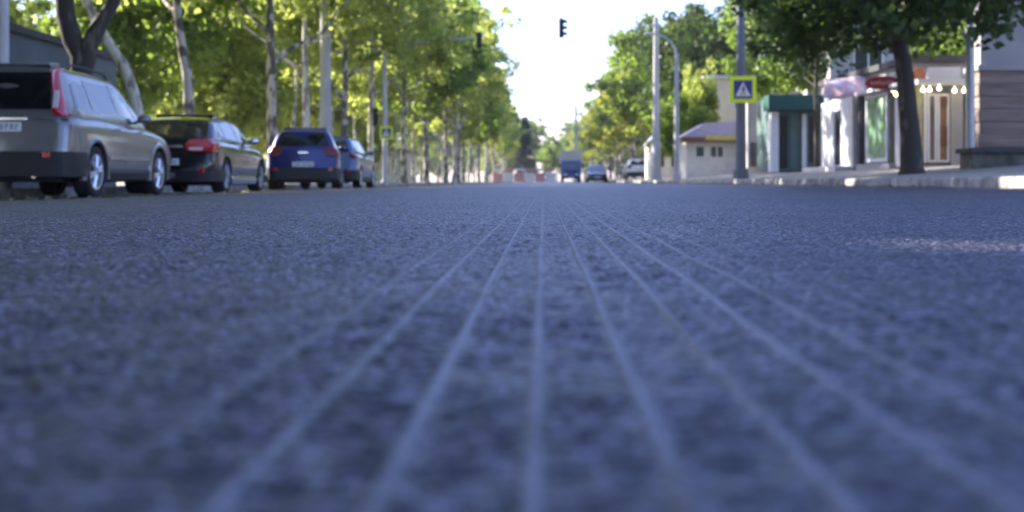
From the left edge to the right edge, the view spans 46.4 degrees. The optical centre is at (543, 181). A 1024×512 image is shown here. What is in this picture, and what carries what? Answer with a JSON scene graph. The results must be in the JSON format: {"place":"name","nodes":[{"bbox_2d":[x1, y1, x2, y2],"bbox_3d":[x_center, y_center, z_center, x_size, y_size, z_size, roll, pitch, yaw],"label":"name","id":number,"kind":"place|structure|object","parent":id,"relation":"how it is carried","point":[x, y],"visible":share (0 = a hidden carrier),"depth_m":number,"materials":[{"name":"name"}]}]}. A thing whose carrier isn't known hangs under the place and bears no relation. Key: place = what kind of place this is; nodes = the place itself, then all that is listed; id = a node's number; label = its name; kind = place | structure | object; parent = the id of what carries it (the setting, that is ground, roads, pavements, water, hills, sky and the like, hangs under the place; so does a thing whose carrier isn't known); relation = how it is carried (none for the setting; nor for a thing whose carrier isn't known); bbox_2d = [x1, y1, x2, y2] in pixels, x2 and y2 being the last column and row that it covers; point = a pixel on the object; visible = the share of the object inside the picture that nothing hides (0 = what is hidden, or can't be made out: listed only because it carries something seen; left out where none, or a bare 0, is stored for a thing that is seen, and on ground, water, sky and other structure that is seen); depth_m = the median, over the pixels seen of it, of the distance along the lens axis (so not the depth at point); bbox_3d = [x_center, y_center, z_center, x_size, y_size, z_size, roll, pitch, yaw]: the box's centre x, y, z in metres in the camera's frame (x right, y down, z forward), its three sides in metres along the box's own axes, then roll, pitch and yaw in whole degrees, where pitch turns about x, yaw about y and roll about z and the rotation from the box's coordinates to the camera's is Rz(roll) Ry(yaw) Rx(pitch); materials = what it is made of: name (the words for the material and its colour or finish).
{"place":"outdoors","nodes":[
{"label":"outdoors","id":0,"kind":"place"},
{"bbox_2d":[30,182,442,186],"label":"pavement","id":1,"kind":"structure","parent":0,"point":[120,184],"depth_m":63.88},
{"bbox_2d":[0,0,11,195],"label":"utility pole","id":2,"kind":"object","parent":1,"relation":"on","point":[5,187],"visible":0.27,"depth_m":17.44,"materials":[{"name":"concrete"}]},
{"bbox_2d":[9,0,60,37],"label":"bushy tree","id":3,"kind":"object","parent":1,"relation":"on","point":[16,16],"visible":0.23,"depth_m":31.29,"materials":[{"name":"green plant"}]},
{"bbox_2d":[9,22,116,186],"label":"garage","id":4,"kind":"structure","parent":1,"relation":"on","point":[27,45],"depth_m":25.94,"materials":[{"name":"stone"}]},
{"bbox_2d":[11,0,161,54],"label":"plane tree","id":5,"kind":"object","parent":1,"relation":"on","point":[43,7],"visible":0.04,"depth_m":50.27,"materials":[{"name":"green plant"}]},
{"bbox_2d":[55,0,120,186],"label":"plane tree","id":6,"kind":"object","parent":1,"relation":"on","point":[81,50],"visible":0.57,"depth_m":22.78,"materials":[{"name":"brown plant"}]},
{"bbox_2d":[82,0,143,116],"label":"plane tree","id":7,"kind":"object","parent":1,"relation":"on","point":[124,67],"visible":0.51,"depth_m":27.40,"materials":[{"name":"grey plant"}]},
{"bbox_2d":[24,0,265,117],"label":"bushy tree","id":8,"kind":"object","parent":1,"relation":"on","point":[135,48],"visible":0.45,"depth_m":38.66,"materials":[{"name":"green plant"}]},
{"bbox_2d":[91,0,210,113],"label":"plane tree","id":9,"kind":"object","parent":1,"relation":"on","point":[175,9],"visible":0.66,"depth_m":30.92,"materials":[{"name":"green plant"}]},
{"bbox_2d":[149,5,296,138],"bbox_3d":[-12.950,-3.639,47.096,6.179,7.751,6.138,0,0,-6],"label":"bushy tree","id":10,"kind":"object","parent":1,"relation":"on","point":[241,90],"visible":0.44,"depth_m":45.99,"materials":[{"name":"green plant"}]},
{"bbox_2d":[168,0,376,183],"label":"plane tree","id":11,"kind":"object","parent":1,"relation":"on","point":[350,15],"visible":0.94,"depth_m":39.93,"materials":[{"name":"green plant"}]},
{"bbox_2d":[244,72,319,160],"bbox_3d":[-13.943,-3.370,59.680,5.737,7.197,5.699,0,0,-13],"label":"bushy tree","id":12,"kind":"object","parent":1,"relation":"on","point":[261,137],"visible":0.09,"depth_m":58.84,"materials":[{"name":"green plant"}]},
{"bbox_2d":[255,0,360,183],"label":"plane tree","id":13,"kind":"object","parent":1,"relation":"on","point":[336,58],"visible":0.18,"depth_m":55.85,"materials":[{"name":"green plant"}]},
{"bbox_2d":[203,0,418,183],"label":"plane tree","id":14,"kind":"object","parent":1,"relation":"on","point":[381,8],"visible":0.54,"depth_m":44.74,"materials":[{"name":"green plant"}]},
{"bbox_2d":[316,0,331,183],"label":"utility pole","id":15,"kind":"object","parent":1,"relation":"on","point":[325,82],"visible":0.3,"depth_m":46.31,"materials":[{"name":"concrete"}]},
{"bbox_2d":[234,0,438,183],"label":"plane tree","id":16,"kind":"object","parent":1,"relation":"on","point":[391,44],"visible":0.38,"depth_m":52.74,"materials":[{"name":"green plant"}]},
{"bbox_2d":[282,18,391,183],"bbox_3d":[-11.391,-6.352,61.909,7.767,13.193,7.553,0,0,43],"label":"plane tree","id":17,"kind":"object","parent":1,"relation":"on","point":[335,73],"visible":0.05,"depth_m":62.37,"materials":[{"name":"green plant"}]},
{"bbox_2d":[314,82,367,142],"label":"bushy tree","id":18,"kind":"object","parent":1,"relation":"on","point":[360,130],"visible":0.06,"depth_m":91.46,"materials":[{"name":"green plant"}]},
{"bbox_2d":[296,47,391,135],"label":"plane tree","id":19,"kind":"object","parent":1,"relation":"on","point":[314,90],"visible":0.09,"depth_m":72.03,"materials":[{"name":"green plant"}]},
{"bbox_2d":[312,42,401,139],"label":"plane tree","id":20,"kind":"object","parent":1,"relation":"on","point":[353,105],"visible":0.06,"depth_m":76.56,"materials":[{"name":"green plant"}]},
{"bbox_2d":[365,118,394,172],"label":"bushy tree","id":21,"kind":"object","parent":1,"relation":"on","point":[378,142],"visible":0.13,"depth_m":119.67,"materials":[{"name":"green plant"}]},
{"bbox_2d":[312,0,463,161],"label":"plane tree","id":22,"kind":"object","parent":1,"relation":"on","point":[440,58],"visible":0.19,"depth_m":60.34,"materials":[{"name":"green plant"}]},
{"bbox_2d":[360,97,444,182],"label":"plane tree","id":23,"kind":"object","parent":1,"relation":"on","point":[395,134],"visible":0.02,"depth_m":91.96,"materials":[{"name":"green plant"}]},
{"bbox_2d":[348,0,477,184],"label":"plane tree","id":24,"kind":"object","parent":1,"relation":"on","point":[458,55],"visible":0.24,"depth_m":69.84,"materials":[{"name":"green plant"}]},
{"bbox_2d":[388,99,444,182],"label":"plane tree","id":25,"kind":"object","parent":1,"relation":"on","point":[437,126],"visible":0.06,"depth_m":101.12,"materials":[{"name":"green plant"}]},
{"bbox_2d":[392,119,443,181],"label":"plane tree","id":26,"kind":"object","parent":1,"relation":"on","point":[420,141],"visible":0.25,"depth_m":194.34,"materials":[{"name":"green plant"}]},
{"bbox_2d":[375,0,490,184],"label":"plane tree","id":27,"kind":"object","parent":1,"relation":"on","point":[461,79],"visible":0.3,"depth_m":82.82,"materials":[{"name":"green plant"}]},
{"bbox_2d":[406,100,481,181],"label":"plane tree","id":28,"kind":"object","parent":1,"relation":"on","point":[409,122],"visible":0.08,"depth_m":111.80,"materials":[{"name":"green plant"}]},
{"bbox_2d":[420,105,478,181],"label":"plane tree","id":29,"kind":"object","parent":1,"relation":"on","point":[467,135],"visible":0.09,"depth_m":121.89,"materials":[{"name":"green plant"}]},
{"bbox_2d":[432,104,492,181],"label":"plane tree","id":30,"kind":"object","parent":1,"relation":"on","point":[481,140],"visible":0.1,"depth_m":134.11,"materials":[{"name":"green plant"}]},
{"bbox_2d":[451,148,476,181],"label":"bushy tree","id":31,"kind":"object","parent":1,"relation":"on","point":[472,158],"visible":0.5,"depth_m":292.95,"materials":[{"name":"green plant"}]},
{"bbox_2d":[428,41,509,181],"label":"plane tree","id":32,"kind":"object","parent":1,"relation":"on","point":[478,125],"visible":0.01,"depth_m":135.13,"materials":[{"name":"green plant"}]},
{"bbox_2d":[437,3,510,182],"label":"plane tree","id":33,"kind":"object","parent":1,"relation":"on","point":[496,97],"visible":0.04,"depth_m":107.25,"materials":[{"name":"green plant"}]},
{"bbox_2d":[443,52,507,181],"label":"plane tree","id":34,"kind":"object","parent":1,"relation":"on","point":[492,118],"visible":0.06,"depth_m":126.60,"materials":[{"name":"green plant"}]},
{"bbox_2d":[448,0,507,181],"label":"plane tree","id":35,"kind":"object","parent":1,"relation":"on","point":[491,103],"visible":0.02,"depth_m":116.51,"materials":[{"name":"green plant"}]},
{"bbox_2d":[447,67,515,162],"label":"plane tree","id":36,"kind":"object","parent":1,"relation":"on","point":[512,114],"visible":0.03,"depth_m":168.78,"materials":[{"name":"green plant"}]},
{"bbox_2d":[465,105,511,181],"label":"plane tree","id":37,"kind":"object","parent":1,"relation":"on","point":[502,140],"visible":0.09,"depth_m":181.46,"materials":[{"name":"green plant"}]},
{"bbox_2d":[465,72,514,181],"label":"plane tree","id":38,"kind":"object","parent":1,"relation":"on","point":[477,157],"visible":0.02,"depth_m":157.48,"materials":[{"name":"green plant"}]},
{"bbox_2d":[467,94,520,181],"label":"plane tree","id":39,"kind":"object","parent":1,"relation":"on","point":[514,136],"visible":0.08,"depth_m":193.24,"materials":[{"name":"green plant"}]},
{"bbox_2d":[482,89,527,181],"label":"plane tree","id":40,"kind":"object","parent":1,"relation":"on","point":[516,145],"visible":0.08,"depth_m":203.74,"materials":[{"name":"green plant"}]},
{"bbox_2d":[17,0,764,181],"label":"sky","id":41,"kind":"structure","parent":0,"point":[553,72],"materials":[{"name":"white"}]},
{"bbox_2d":[0,182,1023,511],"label":"road","id":42,"kind":"structure","parent":0,"point":[558,346],"depth_m":0.64,"materials":[{"name":"asphalt"}]},
{"bbox_2d":[0,63,174,197],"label":"parked car","id":43,"kind":"object","parent":42,"relation":"on","point":[86,135],"visible":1,"depth_m":15.68,"materials":[{"name":"grey paint"}]},
{"bbox_2d":[124,114,267,193],"bbox_3d":[-6.620,-0.517,22.977,2.051,1.481,4.379,0,0,0],"label":"parked car","id":44,"kind":"object","parent":42,"relation":"on","point":[216,153],"visible":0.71,"depth_m":21.36,"materials":[{"name":"black paint"}]},
{"bbox_2d":[0,184,457,200],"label":"fallen leaves","id":45,"kind":"object","parent":42,"relation":"on","point":[68,197],"visible":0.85,"depth_m":17.18,"materials":[{"name":"plant"}]},
{"bbox_2d":[266,127,346,189],"bbox_3d":[-6.217,-0.577,31.424,2.045,1.594,4.419,0,0,-9],"label":"parked car","id":46,"kind":"object","parent":42,"relation":"on","point":[303,155],"visible":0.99,"depth_m":29.43,"materials":[{"name":"blue paint"}]},
{"bbox_2d":[300,136,375,188],"bbox_3d":[-6.350,-0.577,37.013,2.045,1.594,4.349,0,0,0],"label":"parked car","id":47,"kind":"object","parent":42,"relation":"on","point":[358,168],"visible":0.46,"depth_m":35.48,"materials":[{"name":"blue metal"}]},
{"bbox_2d":[559,150,583,181],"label":"box truck","id":48,"kind":"object","parent":42,"relation":"on","point":[571,165],"visible":0.98,"depth_m":128.26,"materials":[{"name":"blue paint"}]},
{"bbox_2d":[585,164,608,181],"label":"moving car","id":49,"kind":"object","parent":42,"relation":"on","point":[596,172],"visible":0.99,"depth_m":98.55,"materials":[{"name":"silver paint"}]},
{"bbox_2d":[623,159,644,178],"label":"parked car","id":50,"kind":"object","parent":42,"relation":"on","point":[634,168],"visible":0.64,"depth_m":92.14,"materials":[{"name":"white paint"}]},
{"bbox_2d":[564,176,1023,188],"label":"kerb","id":51,"kind":"structure","parent":42,"relation":"on","point":[1000,182],"depth_m":19.29,"materials":[{"name":"concrete"}]},
{"bbox_2d":[581,165,1023,180],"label":"pavement","id":52,"kind":"structure","parent":0,"point":[955,171],"depth_m":25.75,"materials":[{"name":"concrete"}]},
{"bbox_2d":[580,114,608,166],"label":"maple tree","id":53,"kind":"object","parent":52,"relation":"on","point":[597,153],"visible":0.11,"depth_m":207.00,"materials":[{"name":"green plant"}]},
{"bbox_2d":[577,104,646,178],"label":"maple tree","id":54,"kind":"object","parent":52,"relation":"on","point":[587,146],"visible":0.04,"depth_m":193.36,"materials":[{"name":"green plant"}]},
{"bbox_2d":[582,111,641,178],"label":"maple tree","id":55,"kind":"object","parent":52,"relation":"on","point":[615,153],"visible":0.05,"depth_m":175.58,"materials":[{"name":"green plant"}]},
{"bbox_2d":[580,97,645,178],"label":"maple tree","id":56,"kind":"object","parent":52,"relation":"on","point":[591,116],"visible":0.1,"depth_m":150.15,"materials":[{"name":"green plant"}]},
{"bbox_2d":[584,56,646,177],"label":"maple tree","id":57,"kind":"object","parent":52,"relation":"on","point":[599,134],"visible":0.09,"depth_m":128.86,"materials":[{"name":"green plant"}]},
{"bbox_2d":[592,91,650,177],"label":"maple tree","id":58,"kind":"object","parent":52,"relation":"on","point":[601,119],"visible":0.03,"depth_m":139.69,"materials":[{"name":"green plant"}]},
{"bbox_2d":[603,66,651,146],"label":"maple tree","id":59,"kind":"object","parent":52,"relation":"on","point":[625,129],"visible":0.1,"depth_m":108.76,"materials":[{"name":"green plant"}]},
{"bbox_2d":[583,12,674,128],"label":"maple tree","id":60,"kind":"object","parent":52,"relation":"on","point":[626,54],"visible":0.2,"depth_m":98.45,"materials":[{"name":"green plant"}]},
{"bbox_2d":[650,17,661,179],"bbox_3d":[6.035,-4.370,64.000,0.630,8.800,0.630,0,0,0],"label":"utility pole","id":61,"kind":"object","parent":52,"relation":"on","point":[656,159],"visible":0.84,"depth_m":63.85,"materials":[{"name":"concrete"}]},
{"bbox_2d":[617,7,700,123],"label":"maple tree","id":62,"kind":"object","parent":52,"relation":"on","point":[634,86],"visible":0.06,"depth_m":92.77,"materials":[{"name":"green plant"}]},
{"bbox_2d":[643,135,680,178],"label":"house","id":63,"kind":"structure","parent":52,"relation":"on","point":[667,167],"depth_m":76.00,"materials":[{"name":"white paint"}]},
{"bbox_2d":[644,32,680,179],"bbox_3d":[5.627,-3.516,56.500,1.760,7.057,0.420,0,0,0],"label":"street lamp","id":64,"kind":"object","parent":52,"relation":"on","point":[676,174],"visible":0.91,"depth_m":56.41,"materials":[{"name":"metal"}]},
{"bbox_2d":[642,90,711,159],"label":"bushy tree","id":65,"kind":"object","parent":52,"relation":"on","point":[689,110],"visible":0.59,"depth_m":66.33,"materials":[{"name":"green plant"}]},
{"bbox_2d":[681,55,720,130],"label":"bushy tree","id":66,"kind":"object","parent":52,"relation":"on","point":[699,90],"visible":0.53,"depth_m":67.32,"materials":[{"name":"green plant"}]},
{"bbox_2d":[637,2,765,114],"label":"maple tree","id":67,"kind":"object","parent":52,"relation":"on","point":[697,47],"visible":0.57,"depth_m":79.58,"materials":[{"name":"green plant"}]},
{"bbox_2d":[673,122,735,177],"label":"building","id":68,"kind":"structure","parent":52,"relation":"on","point":[707,149],"depth_m":62.00,"materials":[{"name":"paint"}]},
{"bbox_2d":[701,75,753,121],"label":"cream house","id":69,"kind":"structure","parent":52,"relation":"on","point":[727,111],"depth_m":70.00,"materials":[{"name":"paint"}]},
{"bbox_2d":[733,4,748,178],"bbox_3d":[5.952,-3.714,36.000,0.495,7.500,0.495,0,0,0],"label":"sign post","id":70,"kind":"object","parent":52,"relation":"on","point":[740,170],"visible":0.74,"depth_m":35.88,"materials":[{"name":"metal"}]},
{"bbox_2d":[730,76,755,102],"bbox_3d":[5.974,-2.751,35.777,0.800,0.800,0.086,0,0,0],"label":"crossing sign","id":71,"kind":"object","parent":70,"relation":"attached to","point":[742,89],"visible":1,"depth_m":35.75,"materials":[{"name":"metal"}]},
{"bbox_2d":[716,0,795,90],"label":"maple tree","id":72,"kind":"object","parent":52,"relation":"on","point":[732,27],"visible":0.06,"depth_m":74.86,"materials":[{"name":"green plant"}]},
{"bbox_2d":[746,91,800,173],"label":"grey building","id":73,"kind":"structure","parent":52,"relation":"on","point":[751,137],"depth_m":58.00,"materials":[{"name":"paint"}]},
{"bbox_2d":[757,95,824,172],"bbox_3d":[9.901,-1.803,47.200,2.676,2.986,3.600,0,0,0],"label":"green kiosk","id":74,"kind":"object","parent":52,"relation":"on","point":[785,133],"visible":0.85,"depth_m":46.40,"materials":[{"name":"white plastic"}]},
{"bbox_2d":[779,114,788,170],"bbox_3d":[9.324,-1.521,46.435,0.451,2.197,0.070,0,0,0],"label":"door","id":75,"kind":"structure","parent":74,"relation":"in","point":[783,118],"depth_m":46.43,"materials":[{"name":"glass"}]},
{"bbox_2d":[790,114,801,170],"bbox_3d":[9.817,-1.521,46.435,0.479,2.197,0.070,0,0,0],"label":"door","id":76,"kind":"structure","parent":74,"relation":"in","point":[795,119],"depth_m":46.43,"materials":[{"name":"glass"}]},
{"bbox_2d":[807,114,820,164],"bbox_3d":[10.507,-1.634,46.435,0.563,1.972,0.070,0,0,0],"label":"window","id":77,"kind":"structure","parent":74,"relation":"in","point":[810,117],"depth_m":46.43,"materials":[{"name":"glass"}]},
{"bbox_2d":[725,3,871,102],"bbox_3d":[12.209,-5.770,55.274,7.724,10.891,8.521,0,0,10],"label":"maple tree","id":78,"kind":"object","parent":52,"relation":"on","point":[775,78],"visible":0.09,"depth_m":53.89,"materials":[{"name":"green plant"}]},
{"bbox_2d":[745,0,879,166],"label":"lime tree","id":79,"kind":"object","parent":52,"relation":"on","point":[775,49],"visible":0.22,"depth_m":39.90,"materials":[{"name":"green plant"}]},
{"bbox_2d":[802,96,855,171],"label":"shop","id":80,"kind":"structure","parent":52,"relation":"on","point":[838,135],"depth_m":38.62,"materials":[{"name":"paint"}]},
{"bbox_2d":[833,108,840,165],"bbox_3d":[9.570,-1.409,38.755,0.070,1.898,0.862,0,0,-3],"label":"door","id":81,"kind":"structure","parent":80,"relation":"in","point":[836,112],"depth_m":38.83,"materials":[{"name":"white plastic"}]},
{"bbox_2d":[796,20,927,94],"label":"apartment building","id":82,"kind":"structure","parent":52,"relation":"on","point":[856,57],"depth_m":52.00,"materials":[{"name":"grey paint"}]},
{"bbox_2d":[853,45,882,70],"bbox_3d":[14.133,-5.110,51.965,1.300,1.600,0.070,0,0,0],"label":"window","id":83,"kind":"structure","parent":82,"relation":"in","point":[867,60],"depth_m":51.96,"materials":[{"name":"glass"}]},
{"bbox_2d":[730,0,1023,174],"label":"lime tree","id":84,"kind":"object","parent":52,"relation":"on","point":[895,29],"visible":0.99,"depth_m":22.33,"materials":[{"name":"green plant"}]},
{"bbox_2d":[855,83,899,169],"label":"shop","id":85,"kind":"structure","parent":52,"relation":"on","point":[877,127],"depth_m":34.73,"materials":[{"name":"paint"}]},
{"bbox_2d":[866,92,888,161],"bbox_3d":[9.760,-1.565,34.947,0.070,1.990,1.856,0,0,-3],"label":"window","id":86,"kind":"structure","parent":85,"relation":"in","point":[877,105],"depth_m":34.90,"materials":[{"name":"green glass"}]},
{"bbox_2d":[890,89,894,162],"bbox_3d":[9.866,-1.535,33.636,0.056,2.250,0.534,0,0,-3],"label":"dark door","id":87,"kind":"structure","parent":85,"relation":"in","point":[892,98],"depth_m":33.66,"materials":[{"name":"black plastic"}]},
{"bbox_2d":[818,55,964,169],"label":"shop","id":88,"kind":"structure","parent":52,"relation":"on","point":[940,92],"depth_m":32.05,"materials":[{"name":"grey paint"}]},
{"bbox_2d":[823,76,867,98],"bbox_3d":[9.229,-2.852,36.411,1.460,0.679,0.192,0,0,38],"label":"banner","id":89,"kind":"object","parent":88,"relation":"attached to","point":[838,88],"visible":0.93,"depth_m":36.42,"materials":[{"name":"fabric"}]},
{"bbox_2d":[865,76,896,89],"bbox_3d":[9.431,-2.745,33.204,0.960,0.380,0.141,0,0,12],"label":"oval sign","id":90,"kind":"object","parent":88,"relation":"attached to","point":[880,82],"visible":0.85,"depth_m":33.15,"materials":[{"name":"metal"}]},
{"bbox_2d":[927,94,936,161],"bbox_3d":[10.435,-1.430,32.085,0.255,1.842,0.070,0,0,0],"label":"door","id":91,"kind":"structure","parent":88,"relation":"in","point":[931,98],"depth_m":32.06,"materials":[{"name":"white plastic"}]},
{"bbox_2d":[937,94,948,161],"bbox_3d":[10.739,-1.430,32.085,0.314,1.842,0.070,0,0,0],"label":"door","id":92,"kind":"structure","parent":88,"relation":"in","point":[942,111],"depth_m":32.07,"materials":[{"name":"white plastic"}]},
{"bbox_2d":[940,97,947,145],"bbox_3d":[10.739,-1.607,32.038,0.196,1.333,0.015,0,0,0],"label":"door panel","id":93,"kind":"structure","parent":88,"relation":"in","point":[943,100],"depth_m":32.03,"materials":[{"name":"wood"}]},
{"bbox_2d":[887,5,965,54],"bbox_3d":[15.292,-4.077,44.993,5.270,7.432,5.814,0,0,38],"label":"maple tree","id":94,"kind":"object","parent":52,"relation":"on","point":[952,51],"visible":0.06,"depth_m":43.71,"materials":[{"name":"green plant"}]},
{"bbox_2d":[965,19,974,147],"bbox_3d":[8.747,-3.487,24.500,0.300,6.600,0.300,0,0,0],"label":"utility pole","id":95,"kind":"object","parent":52,"relation":"on","point":[969,100],"visible":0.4,"depth_m":24.43,"materials":[{"name":"metal"}]},
{"bbox_2d":[955,148,1023,168],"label":"planter wall","id":96,"kind":"structure","parent":52,"relation":"on","point":[974,158],"depth_m":22.50,"materials":[{"name":"concrete"}]},
{"bbox_2d":[963,1,1023,147],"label":"stone building","id":97,"kind":"structure","parent":52,"relation":"on","point":[999,98],"depth_m":25.52,"materials":[{"name":"grey paint"}]},
{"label":"ground","id":98,"kind":"structure","parent":0,"visible":0},
{"bbox_2d":[0,182,507,197],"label":"kerb","id":99,"kind":"structure","parent":98,"relation":"on","point":[19,192],"depth_m":25.62,"materials":[{"name":"concrete"}]},
{"bbox_2d":[263,144,419,182],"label":"park pavilion","id":100,"kind":"structure","parent":98,"relation":"on","point":[391,167],"depth_m":136.55,"materials":[{"name":"beige paint"}]},
{"bbox_2d":[381,37,473,185],"bbox_3d":[-5.827,-3.450,60.000,4.681,7.599,0.390,0,0,0],"label":"signal mast","id":101,"kind":"object","parent":98,"relation":"on","point":[384,180],"visible":0.71,"depth_m":59.91,"materials":[{"name":"metal"}]},
{"bbox_2d":[432,1,523,183],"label":"plane tree","id":102,"kind":"object","parent":98,"relation":"on","point":[491,38],"visible":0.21,"depth_m":97.62,"materials":[{"name":"green plant"}]},
{"bbox_2d":[513,117,537,181],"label":"conifer","id":103,"kind":"object","parent":98,"relation":"on","point":[523,162],"visible":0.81,"depth_m":214.49,"materials":[{"name":"green plant"}]},
{"bbox_2d":[518,115,554,162],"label":"plane tree","id":104,"kind":"object","parent":98,"relation":"on","point":[536,141],"visible":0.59,"depth_m":309.78,"materials":[{"name":"green plant"}]},
{"bbox_2d":[536,145,563,172],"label":"bushy tree","id":105,"kind":"object","parent":98,"relation":"on","point":[549,158],"visible":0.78,"depth_m":292.95,"materials":[{"name":"green plant"}]},
{"bbox_2d":[534,132,569,181],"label":"maple tree","id":106,"kind":"object","parent":98,"relation":"on","point":[557,143],"visible":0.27,"depth_m":301.67,"materials":[{"name":"green plant"}]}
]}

